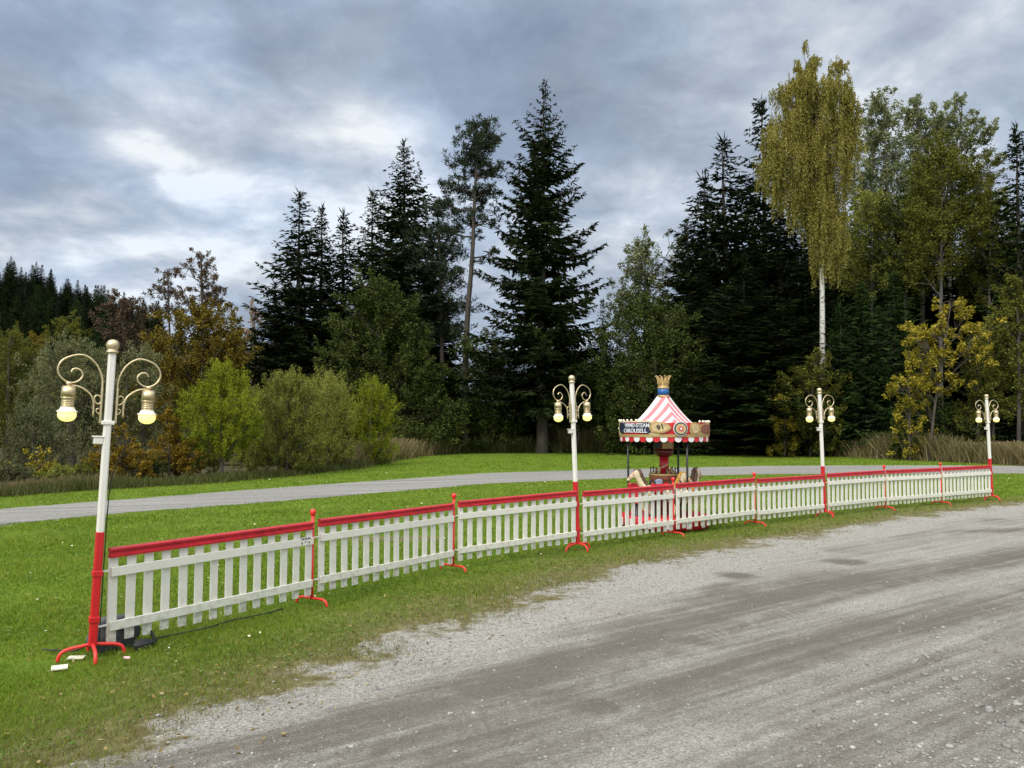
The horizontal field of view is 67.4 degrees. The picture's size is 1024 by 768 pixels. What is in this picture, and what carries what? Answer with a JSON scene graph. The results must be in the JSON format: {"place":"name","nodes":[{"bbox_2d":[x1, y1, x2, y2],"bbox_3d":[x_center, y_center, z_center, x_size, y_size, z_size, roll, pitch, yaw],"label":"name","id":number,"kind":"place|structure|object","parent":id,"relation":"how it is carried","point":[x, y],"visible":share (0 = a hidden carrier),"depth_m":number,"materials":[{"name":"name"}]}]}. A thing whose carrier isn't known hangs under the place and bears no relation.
{"place":"outdoors","nodes":[
{"label":"outdoors","id":0,"kind":"place"},
{"bbox_2d":[10,319,250,437],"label":"hill","id":1,"kind":"structure","parent":0,"point":[180,424],"depth_m":119.05,"materials":[{"name":"green plant"}]},
{"bbox_2d":[39,309,92,362],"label":"broadleaf tree","id":2,"kind":"object","parent":1,"relation":"on","point":[71,330],"visible":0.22,"depth_m":137.56,"materials":[{"name":"green plant"}]},
{"bbox_2d":[319,437,465,466],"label":"straw grass","id":3,"kind":"structure","parent":0,"point":[411,446],"depth_m":39.36,"materials":[{"name":"beige plant"}]},
{"bbox_2d":[1,484,1009,767],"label":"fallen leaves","id":4,"kind":"object","parent":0,"point":[281,662],"visible":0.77,"depth_m":5.19,"materials":[{"name":"brown plant"}]},
{"bbox_2d":[0,438,1023,767],"bbox_3d":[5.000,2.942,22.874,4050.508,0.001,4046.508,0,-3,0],"label":"ground","id":5,"kind":"structure","parent":0,"point":[310,668],"depth_m":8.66,"materials":[{"name":"green plant"}]},
{"bbox_2d":[0,456,35,484],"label":"bush","id":6,"kind":"object","parent":5,"relation":"on","point":[15,472],"visible":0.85,"depth_m":20.64,"materials":[{"name":"green plant"}]},
{"bbox_2d":[0,321,53,459],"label":"willow tree","id":7,"kind":"object","parent":5,"relation":"on","point":[14,337],"visible":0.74,"depth_m":36.10,"materials":[{"name":"green plant"}]},
{"bbox_2d":[0,445,59,479],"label":"bush","id":8,"kind":"object","parent":5,"relation":"on","point":[41,465],"visible":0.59,"depth_m":22.46,"materials":[{"name":"yellow plant"}]},
{"bbox_2d":[0,397,82,475],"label":"bush","id":9,"kind":"object","parent":5,"relation":"on","point":[35,437],"visible":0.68,"depth_m":25.96,"materials":[{"name":"green plant"}]},
{"bbox_2d":[33,463,78,481],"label":"bush","id":10,"kind":"object","parent":5,"relation":"on","point":[59,470],"visible":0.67,"depth_m":21.14,"materials":[{"name":"green plant"}]},
{"bbox_2d":[0,470,131,495],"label":"straw grass","id":11,"kind":"structure","parent":5,"relation":"on","point":[26,481],"depth_m":20.00,"materials":[{"name":"brown plant"}]},
{"bbox_2d":[9,327,141,465],"bbox_3d":[-18.876,0.543,33.424,6.074,6.046,4.343,0,-3,0],"label":"willow tree","id":12,"kind":"object","parent":5,"relation":"on","point":[87,424],"visible":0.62,"depth_m":32.93,"materials":[{"name":"green plant"}]},
{"bbox_2d":[56,339,161,664],"bbox_3d":[-2.993,0.838,5.677,0.632,2.344,0.378,1,-3,-9],"label":"street lamp","id":13,"kind":"object","parent":5,"relation":"on","point":[68,412],"visible":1,"depth_m":5.66,"materials":[{"name":"white metal"}]},
{"bbox_2d":[81,423,161,478],"bbox_3d":[-11.437,2.053,22.493,1.970,1.837,1.902,3,-4,-40],"label":"bush","id":14,"kind":"object","parent":5,"relation":"on","point":[129,461],"visible":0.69,"depth_m":22.39,"materials":[{"name":"brown plant"}]},
{"bbox_2d":[86,614,156,652],"bbox_3d":[-3.018,1.903,5.914,0.491,0.274,0.235,3,-4,-40],"label":"bag","id":15,"kind":"object","parent":5,"relation":"on","point":[120,636],"visible":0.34,"depth_m":5.83,"materials":[{"name":"grey fabric"}]},
{"bbox_2d":[88,288,155,449],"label":"maple tree","id":16,"kind":"object","parent":5,"relation":"on","point":[133,331],"visible":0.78,"depth_m":46.09,"materials":[{"name":"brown plant"}]},
{"bbox_2d":[116,338,176,459],"bbox_3d":[-16.403,0.770,34.174,2.413,5.663,2.386,3,-4,-42],"label":"willow tree","id":17,"kind":"object","parent":5,"relation":"on","point":[144,437],"visible":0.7,"depth_m":33.97,"materials":[{"name":"green plant"}]},
{"bbox_2d":[120,325,192,448],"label":"broadleaf tree","id":18,"kind":"object","parent":5,"relation":"on","point":[154,337],"visible":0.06,"depth_m":57.75,"materials":[{"name":"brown plant"}]},
{"bbox_2d":[140,266,189,428],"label":"oak tree","id":19,"kind":"object","parent":5,"relation":"on","point":[167,294],"visible":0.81,"depth_m":43.22,"materials":[{"name":"brown plant"}]},
{"bbox_2d":[136,405,204,477],"bbox_3d":[-10.662,1.864,24.169,2.243,2.396,1.768,0,-3,0],"label":"bush","id":20,"kind":"object","parent":5,"relation":"on","point":[178,455],"visible":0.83,"depth_m":23.89,"materials":[{"name":"brown plant"}]},
{"bbox_2d":[172,247,227,417],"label":"oak tree","id":21,"kind":"object","parent":5,"relation":"on","point":[214,291],"visible":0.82,"depth_m":42.30,"materials":[{"name":"brown plant"}]},
{"bbox_2d":[139,295,263,441],"bbox_3d":[-16.287,-0.394,39.346,5.440,8.551,5.485,3,-4,-43],"label":"maple tree","id":22,"kind":"object","parent":5,"relation":"on","point":[205,346],"visible":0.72,"depth_m":39.03,"materials":[{"name":"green plant"}]},
{"bbox_2d":[187,445,224,474],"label":"bush","id":23,"kind":"object","parent":5,"relation":"on","point":[209,462],"visible":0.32,"depth_m":26.46,"materials":[{"name":"green plant"}]},
{"bbox_2d":[0,453,422,497],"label":"rough grass","id":24,"kind":"structure","parent":5,"relation":"on","point":[160,481],"depth_m":22.07,"materials":[{"name":"green plant"}]},
{"bbox_2d":[171,357,265,472],"bbox_3d":[-9.214,1.106,24.707,3.088,3.968,2.252,-1,-3,20],"label":"sapling tree","id":25,"kind":"object","parent":5,"relation":"on","point":[227,423],"visible":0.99,"depth_m":24.34,"materials":[{"name":"green plant"}]},
{"bbox_2d":[230,436,272,471],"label":"bush","id":26,"kind":"object","parent":5,"relation":"on","point":[246,461],"visible":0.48,"depth_m":27.27,"materials":[{"name":"green plant"}]},
{"bbox_2d":[229,278,317,438],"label":"spruce tree","id":27,"kind":"object","parent":5,"relation":"on","point":[271,333],"visible":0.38,"depth_m":48.75,"materials":[{"name":"green plant"}]},
{"bbox_2d":[238,364,340,472],"bbox_3d":[-7.776,1.357,27.346,3.548,4.070,2.827,0,-3,0],"label":"bush","id":28,"kind":"object","parent":5,"relation":"on","point":[299,424],"visible":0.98,"depth_m":26.92,"materials":[{"name":"green plant"}]},
{"bbox_2d":[240,184,360,445],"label":"spruce tree","id":29,"kind":"object","parent":5,"relation":"on","point":[298,296],"visible":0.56,"depth_m":49.81,"materials":[{"name":"green plant"}]},
{"bbox_2d":[296,509,327,606],"bbox_3d":[-1.903,1.645,7.321,0.402,0.904,0.061,-1,-3,25],"label":"fence post","id":30,"kind":"object","parent":5,"relation":"on","point":[312,514],"visible":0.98,"depth_m":7.31,"materials":[{"name":"red metal"}]},
{"bbox_2d":[98,521,313,641],"bbox_3d":[-2.473,1.617,6.473,0.056,0.710,2.008,-1,-3,35],"label":"picket fence","id":31,"kind":"object","parent":30,"relation":"attached to","point":[147,567],"visible":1,"depth_m":6.33,"materials":[{"name":"white paint"}]},
{"bbox_2d":[314,503,454,591],"bbox_3d":[-1.296,1.702,8.162,0.055,0.709,2.083,-3,-5,35],"label":"picket fence","id":32,"kind":"object","parent":30,"relation":"attached to","point":[354,533],"visible":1,"depth_m":8.05,"materials":[{"name":"white paint"}]},
{"bbox_2d":[288,201,364,442],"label":"spruce tree","id":33,"kind":"object","parent":5,"relation":"on","point":[330,278],"visible":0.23,"depth_m":53.23,"materials":[{"name":"green plant"}]},
{"bbox_2d":[296,362,362,467],"bbox_3d":[-7.126,1.274,30.150,2.624,4.220,2.279,-1,-3,22],"label":"bush","id":34,"kind":"object","parent":5,"relation":"on","point":[342,419],"visible":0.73,"depth_m":29.84,"materials":[{"name":"green plant"}]},
{"bbox_2d":[309,206,364,431],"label":"spruce tree","id":35,"kind":"object","parent":5,"relation":"on","point":[343,228],"visible":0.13,"depth_m":56.38,"materials":[{"name":"green plant"}]},
{"bbox_2d":[324,187,414,441],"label":"spruce tree","id":36,"kind":"object","parent":5,"relation":"on","point":[367,246],"visible":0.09,"depth_m":55.26,"materials":[{"name":"green plant"}]},
{"bbox_2d":[345,370,404,463],"bbox_3d":[-5.992,1.542,33.142,2.830,4.311,2.296,0,-3,0],"label":"bush","id":37,"kind":"object","parent":5,"relation":"on","point":[377,421],"visible":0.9,"depth_m":32.97,"materials":[{"name":"green plant"}]},
{"bbox_2d":[311,264,472,449],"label":"alder tree","id":38,"kind":"object","parent":5,"relation":"on","point":[375,351],"visible":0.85,"depth_m":44.88,"materials":[{"name":"green plant"}]},
{"bbox_2d":[337,138,473,439],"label":"spruce tree","id":39,"kind":"object","parent":5,"relation":"on","point":[393,262],"visible":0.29,"depth_m":51.46,"materials":[{"name":"green plant"}]},
{"bbox_2d":[389,194,484,435],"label":"pine tree","id":40,"kind":"object","parent":5,"relation":"on","point":[445,249],"visible":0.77,"depth_m":51.21,"materials":[{"name":"green plant"}]},
{"bbox_2d":[416,256,475,439],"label":"spruce tree","id":41,"kind":"object","parent":5,"relation":"on","point":[452,390],"visible":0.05,"depth_m":53.46,"materials":[{"name":"green plant"}]},
{"bbox_2d":[440,493,466,572],"bbox_3d":[-0.686,1.738,9.031,0.402,0.904,0.061,-2,-4,32],"label":"fence post","id":42,"kind":"object","parent":5,"relation":"on","point":[453,495],"visible":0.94,"depth_m":9.02,"materials":[{"name":"red metal"}]},
{"bbox_2d":[455,491,576,560],"bbox_3d":[0.089,1.766,9.707,2.088,0.706,0.055,2,-3,-42],"label":"picket fence","id":43,"kind":"object","parent":42,"relation":"attached to","point":[507,511],"visible":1,"depth_m":9.66,"materials":[{"name":"white paint"}]},
{"bbox_2d":[421,114,506,445],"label":"pine tree","id":44,"kind":"object","parent":5,"relation":"on","point":[476,154],"visible":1,"depth_m":49.65,"materials":[{"name":"green plant"}]},
{"bbox_2d":[0,505,936,767],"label":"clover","id":45,"kind":"object","parent":5,"relation":"on","point":[66,737],"visible":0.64,"depth_m":6.79,"materials":[{"name":"green plant"}]},
{"bbox_2d":[447,325,530,453],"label":"alder tree","id":46,"kind":"object","parent":5,"relation":"on","point":[492,428],"visible":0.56,"depth_m":48.28,"materials":[{"name":"green plant"}]},
{"bbox_2d":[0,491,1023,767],"bbox_3d":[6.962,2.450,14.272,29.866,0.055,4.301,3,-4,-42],"label":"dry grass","id":47,"kind":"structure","parent":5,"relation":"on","point":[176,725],"depth_m":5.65,"materials":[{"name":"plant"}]},
{"bbox_2d":[460,364,604,440],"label":"spruce tree","id":48,"kind":"object","parent":5,"relation":"on","point":[532,431],"visible":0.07,"depth_m":60.78,"materials":[{"name":"green plant"}]},
{"bbox_2d":[445,78,629,452],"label":"spruce tree","id":49,"kind":"object","parent":5,"relation":"on","point":[537,296],"visible":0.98,"depth_m":46.88,"materials":[{"name":"green plant"}]},
{"bbox_2d":[553,375,591,552],"bbox_3d":[0.828,1.072,10.486,0.643,2.392,0.386,1,-3,-12],"label":"street lamp","id":50,"kind":"object","parent":5,"relation":"on","point":[558,416],"visible":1,"depth_m":10.48,"materials":[{"name":"white metal"}]},
{"bbox_2d":[548,334,619,452],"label":"alder tree","id":51,"kind":"object","parent":5,"relation":"on","point":[566,422],"visible":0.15,"depth_m":48.68,"materials":[{"name":"green plant"}]},
{"bbox_2d":[604,223,689,394],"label":"poplar tree","id":52,"kind":"object","parent":5,"relation":"on","point":[644,277],"visible":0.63,"depth_m":56.27,"materials":[{"name":"green plant"}]},
{"bbox_2d":[577,291,731,455],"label":"alder tree","id":53,"kind":"object","parent":5,"relation":"on","point":[657,337],"visible":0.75,"depth_m":45.12,"materials":[{"name":"green plant"}]},
{"bbox_2d":[618,375,709,530],"bbox_3d":[2.574,1.133,13.018,1.534,2.556,1.583,-1,-3,11],"label":"carousel","id":54,"kind":"object","parent":5,"relation":"on","point":[663,422],"visible":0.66,"depth_m":12.61,"materials":[{"name":"multicoloured metal"}]},
{"bbox_2d":[662,477,684,537],"bbox_3d":[2.486,1.890,11.841,0.402,0.904,0.061,-3,-4,42],"label":"fence post","id":55,"kind":"object","parent":5,"relation":"on","point":[672,480],"visible":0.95,"depth_m":11.83,"materials":[{"name":"red metal"}]},
{"bbox_2d":[580,484,673,541],"bbox_3d":[1.697,1.861,11.138,2.066,0.709,0.055,3,-5,-41],"label":"picket fence","id":56,"kind":"object","parent":55,"relation":"attached to","point":[626,528],"visible":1,"depth_m":11.10,"materials":[{"name":"white paint"}]},
{"bbox_2d":[674,478,755,528],"bbox_3d":[3.305,1.918,12.437,2.059,0.710,0.055,2,-3,-37],"label":"picket fence","id":57,"kind":"object","parent":55,"relation":"attached to","point":[708,517],"visible":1,"depth_m":12.40,"materials":[{"name":"white paint"}]},
{"bbox_2d":[624,217,736,446],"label":"spruce tree","id":58,"kind":"object","parent":5,"relation":"on","point":[691,287],"visible":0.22,"depth_m":48.73,"materials":[{"name":"green plant"}]},
{"bbox_2d":[635,168,774,408],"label":"spruce tree","id":59,"kind":"object","parent":5,"relation":"on","point":[704,192],"visible":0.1,"depth_m":51.20,"materials":[{"name":"green plant"}]},
{"bbox_2d":[657,131,811,454],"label":"spruce tree","id":60,"kind":"object","parent":5,"relation":"on","point":[727,234],"visible":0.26,"depth_m":49.81,"materials":[{"name":"green plant"}]},
{"bbox_2d":[633,266,841,454],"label":"spruce tree","id":61,"kind":"object","parent":5,"relation":"on","point":[750,403],"visible":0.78,"depth_m":44.05,"materials":[{"name":"green plant"}]},
{"bbox_2d":[744,472,765,526],"bbox_3d":[4.130,1.957,13.074,0.402,0.904,0.061,-3,-4,43],"label":"fence post","id":62,"kind":"object","parent":5,"relation":"on","point":[754,475],"visible":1,"depth_m":13.07,"materials":[{"name":"red metal"}]},
{"bbox_2d":[756,475,824,519],"bbox_3d":[4.964,2.003,13.671,2.046,0.706,0.055,3,-4,-36],"label":"picket fence","id":63,"kind":"object","parent":62,"relation":"attached to","point":[769,511],"visible":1,"depth_m":13.64,"materials":[{"name":"white paint"}]},
{"bbox_2d":[737,408,788,454],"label":"bush","id":64,"kind":"object","parent":5,"relation":"on","point":[760,451],"visible":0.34,"depth_m":43.37,"materials":[{"name":"green plant"}]},
{"bbox_2d":[720,94,829,373],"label":"spruce tree","id":65,"kind":"object","parent":5,"relation":"on","point":[761,110],"visible":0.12,"depth_m":53.53,"materials":[{"name":"green plant"}]},
{"bbox_2d":[765,394,800,455],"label":"bush","id":66,"kind":"object","parent":5,"relation":"on","point":[789,423],"visible":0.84,"depth_m":41.39,"materials":[{"name":"green plant"}]},
{"bbox_2d":[715,197,885,440],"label":"spruce tree","id":67,"kind":"object","parent":5,"relation":"on","point":[779,274],"visible":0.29,"depth_m":47.72,"materials":[{"name":"green plant"}]},
{"bbox_2d":[765,347,852,456],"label":"bush","id":68,"kind":"object","parent":5,"relation":"on","point":[804,378],"visible":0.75,"depth_m":41.80,"materials":[{"name":"green plant"}]},
{"bbox_2d":[774,224,844,371],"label":"spruce tree","id":69,"kind":"object","parent":5,"relation":"on","point":[810,289],"visible":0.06,"depth_m":55.91,"materials":[{"name":"green plant"}]},
{"bbox_2d":[752,39,867,455],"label":"birch tree","id":70,"kind":"object","parent":5,"relation":"on","point":[805,155],"visible":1,"depth_m":43.24,"materials":[{"name":"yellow plant"}]},
{"bbox_2d":[805,388,834,516],"bbox_3d":[5.773,1.274,14.352,0.655,2.406,0.370,0,-3,1],"label":"street lamp","id":71,"kind":"object","parent":5,"relation":"on","point":[819,416],"visible":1,"depth_m":14.35,"materials":[{"name":"white metal"}]},
{"bbox_2d":[804,299,893,455],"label":"spruce tree","id":72,"kind":"object","parent":5,"relation":"on","point":[854,401],"visible":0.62,"depth_m":42.40,"materials":[{"name":"green plant"}]},
{"bbox_2d":[812,237,896,404],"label":"spruce tree","id":73,"kind":"object","parent":5,"relation":"on","point":[850,301],"visible":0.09,"depth_m":53.22,"materials":[{"name":"green plant"}]},
{"bbox_2d":[834,182,908,404],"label":"ash tree","id":74,"kind":"object","parent":5,"relation":"on","point":[869,202],"visible":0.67,"depth_m":50.50,"materials":[{"name":"green plant"}]},
{"bbox_2d":[825,279,923,445],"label":"spruce tree","id":75,"kind":"object","parent":5,"relation":"on","point":[865,340],"visible":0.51,"depth_m":43.40,"materials":[{"name":"green plant"}]},
{"bbox_2d":[875,465,894,510],"bbox_3d":[7.519,2.088,15.502,0.061,0.904,0.402,3,-4,-43],"label":"fence post","id":76,"kind":"object","parent":5,"relation":"on","point":[884,466],"visible":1,"depth_m":15.49,"materials":[{"name":"red metal"}]},
{"bbox_2d":[826,470,885,510],"bbox_3d":[6.682,2.058,14.898,2.032,0.710,0.056,2,-3,-35],"label":"picket fence","id":77,"kind":"object","parent":76,"relation":"attached to","point":[855,501],"visible":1,"depth_m":14.88,"materials":[{"name":"white paint"}]},
{"bbox_2d":[886,468,941,504],"bbox_3d":[8.363,2.124,15.990,1.950,0.710,0.055,2,-4,-31],"label":"picket fence","id":78,"kind":"object","parent":76,"relation":"attached to","point":[908,497],"visible":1,"depth_m":15.96,"materials":[{"name":"white paint"}]},
{"bbox_2d":[850,85,926,341],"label":"poplar tree","id":79,"kind":"object","parent":5,"relation":"on","point":[878,136],"visible":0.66,"depth_m":52.73,"materials":[{"name":"green plant"}]},
{"bbox_2d":[860,185,938,336],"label":"ash tree","id":80,"kind":"object","parent":5,"relation":"on","point":[896,221],"visible":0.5,"depth_m":49.53,"materials":[{"name":"green plant"}]},
{"bbox_2d":[858,267,957,438],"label":"spruce tree","id":81,"kind":"object","parent":5,"relation":"on","point":[898,317],"visible":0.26,"depth_m":45.86,"materials":[{"name":"green plant"}]},
{"bbox_2d":[882,339,938,460],"bbox_3d":[19.479,0.705,37.634,2.484,6.165,2.204,-2,-4,30],"label":"bush","id":82,"kind":"object","parent":5,"relation":"on","point":[909,421],"visible":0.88,"depth_m":37.48,"materials":[{"name":"green plant"}]},
{"bbox_2d":[798,432,1023,465],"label":"straw grass","id":83,"kind":"structure","parent":5,"relation":"on","point":[1014,454],"depth_m":36.23,"materials":[{"name":"beige plant"}]},
{"bbox_2d":[868,233,963,429],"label":"spruce tree","id":84,"kind":"object","parent":5,"relation":"on","point":[914,310],"visible":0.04,"depth_m":54.30,"materials":[{"name":"green plant"}]},
{"bbox_2d":[883,93,959,399],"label":"poplar tree","id":85,"kind":"object","parent":5,"relation":"on","point":[916,113],"visible":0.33,"depth_m":53.90,"materials":[{"name":"green plant"}]},
{"bbox_2d":[852,430,1008,462],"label":"rough grass","id":86,"kind":"structure","parent":5,"relation":"on","point":[890,437],"depth_m":36.99,"materials":[{"name":"green plant"}]},
{"bbox_2d":[932,463,950,505],"bbox_3d":[9.216,2.143,16.503,0.061,0.904,0.402,3,-4,-40],"label":"fence post","id":87,"kind":"object","parent":5,"relation":"on","point":[940,464],"visible":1,"depth_m":16.49,"materials":[{"name":"red metal"}]},
{"bbox_2d":[941,465,991,499],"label":"picket fence","id":88,"kind":"object","parent":87,"relation":"attached to","point":[965,492],"visible":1,"depth_m":16.95,"materials":[{"name":"white paint"}]},
{"bbox_2d":[888,396,995,455],"bbox_3d":[21.496,2.172,38.614,4.357,3.363,5.337,-3,-4,44],"label":"bush","id":89,"kind":"object","parent":5,"relation":"on","point":[949,421],"visible":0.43,"depth_m":38.37,"materials":[{"name":"green plant"}]},
{"bbox_2d":[882,127,1014,427],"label":"birch tree","id":90,"kind":"object","parent":5,"relation":"on","point":[935,217],"visible":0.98,"depth_m":47.33,"materials":[{"name":"green plant"}]},
{"bbox_2d":[892,296,1007,460],"bbox_3d":[20.921,-0.340,37.227,5.225,8.223,3.378,0,-3,0],"label":"maple tree","id":91,"kind":"object","parent":5,"relation":"on","point":[931,349],"visible":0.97,"depth_m":37.00,"materials":[{"name":"yellow plant"}]},
{"bbox_2d":[933,91,999,385],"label":"poplar tree","id":92,"kind":"object","parent":5,"relation":"on","point":[968,138],"visible":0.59,"depth_m":54.65,"materials":[{"name":"green plant"}]},
{"bbox_2d":[916,255,1016,441],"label":"spruce tree","id":93,"kind":"object","parent":5,"relation":"on","point":[951,318],"visible":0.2,"depth_m":51.88,"materials":[{"name":"green plant"}]},
{"bbox_2d":[934,213,1023,442],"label":"spruce tree","id":94,"kind":"object","parent":5,"relation":"on","point":[1011,431],"visible":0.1,"depth_m":50.12,"materials":[{"name":"green plant"}]},
{"bbox_2d":[948,331,1014,443],"bbox_3d":[23.020,0.536,38.020,2.828,6.598,2.365,0,-3,0],"label":"bush","id":95,"kind":"object","parent":5,"relation":"on","point":[979,392],"visible":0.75,"depth_m":37.83,"materials":[{"name":"green plant"}]},
{"bbox_2d":[975,394,999,500],"bbox_3d":[10.869,1.441,17.530,0.660,2.415,0.373,0,-3,4],"label":"street lamp","id":96,"kind":"object","parent":5,"relation":"on","point":[987,417],"visible":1,"depth_m":17.52,"materials":[{"name":"white metal"}]},
{"bbox_2d":[952,165,1023,428],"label":"ash tree","id":97,"kind":"object","parent":5,"relation":"on","point":[983,256],"visible":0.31,"depth_m":49.67,"materials":[{"name":"green plant"}]},
{"bbox_2d":[954,310,1022,441],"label":"tree","id":98,"kind":"object","parent":5,"relation":"on","point":[991,377],"visible":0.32,"depth_m":38.55,"materials":[{"name":"green plant"}]},
{"bbox_2d":[954,120,1023,442],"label":"spruce tree","id":99,"kind":"object","parent":5,"relation":"on","point":[1018,266],"visible":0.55,"depth_m":44.64,"materials":[{"name":"green plant"}]},
{"bbox_2d":[981,272,1023,442],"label":"maple tree","id":100,"kind":"object","parent":5,"relation":"on","point":[1005,331],"visible":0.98,"depth_m":37.29,"materials":[{"name":"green plant"}]},
{"bbox_2d":[0,465,1023,524],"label":"gravel path","id":101,"kind":"structure","parent":0,"point":[41,512],"depth_m":21.07,"materials":[{"name":"grey gravel"}]},
{"bbox_2d":[0,0,1023,388],"label":"sky","id":102,"kind":"structure","parent":0,"point":[135,135],"materials":[{"name":"grey"}]},
{"bbox_2d":[55,502,1023,767],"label":"gravel lot","id":103,"kind":"structure","parent":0,"point":[823,603],"depth_m":5.22,"materials":[{"name":"grey gravel"}]},
{"bbox_2d":[548,425,616,452],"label":"straw grass","id":104,"kind":"structure","parent":0,"point":[586,434],"depth_m":47.98,"materials":[{"name":"plant"}]},
{"bbox_2d":[409,434,812,454],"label":"rough grass","id":105,"kind":"structure","parent":0,"point":[505,449],"depth_m":47.74,"materials":[{"name":"green plant"}]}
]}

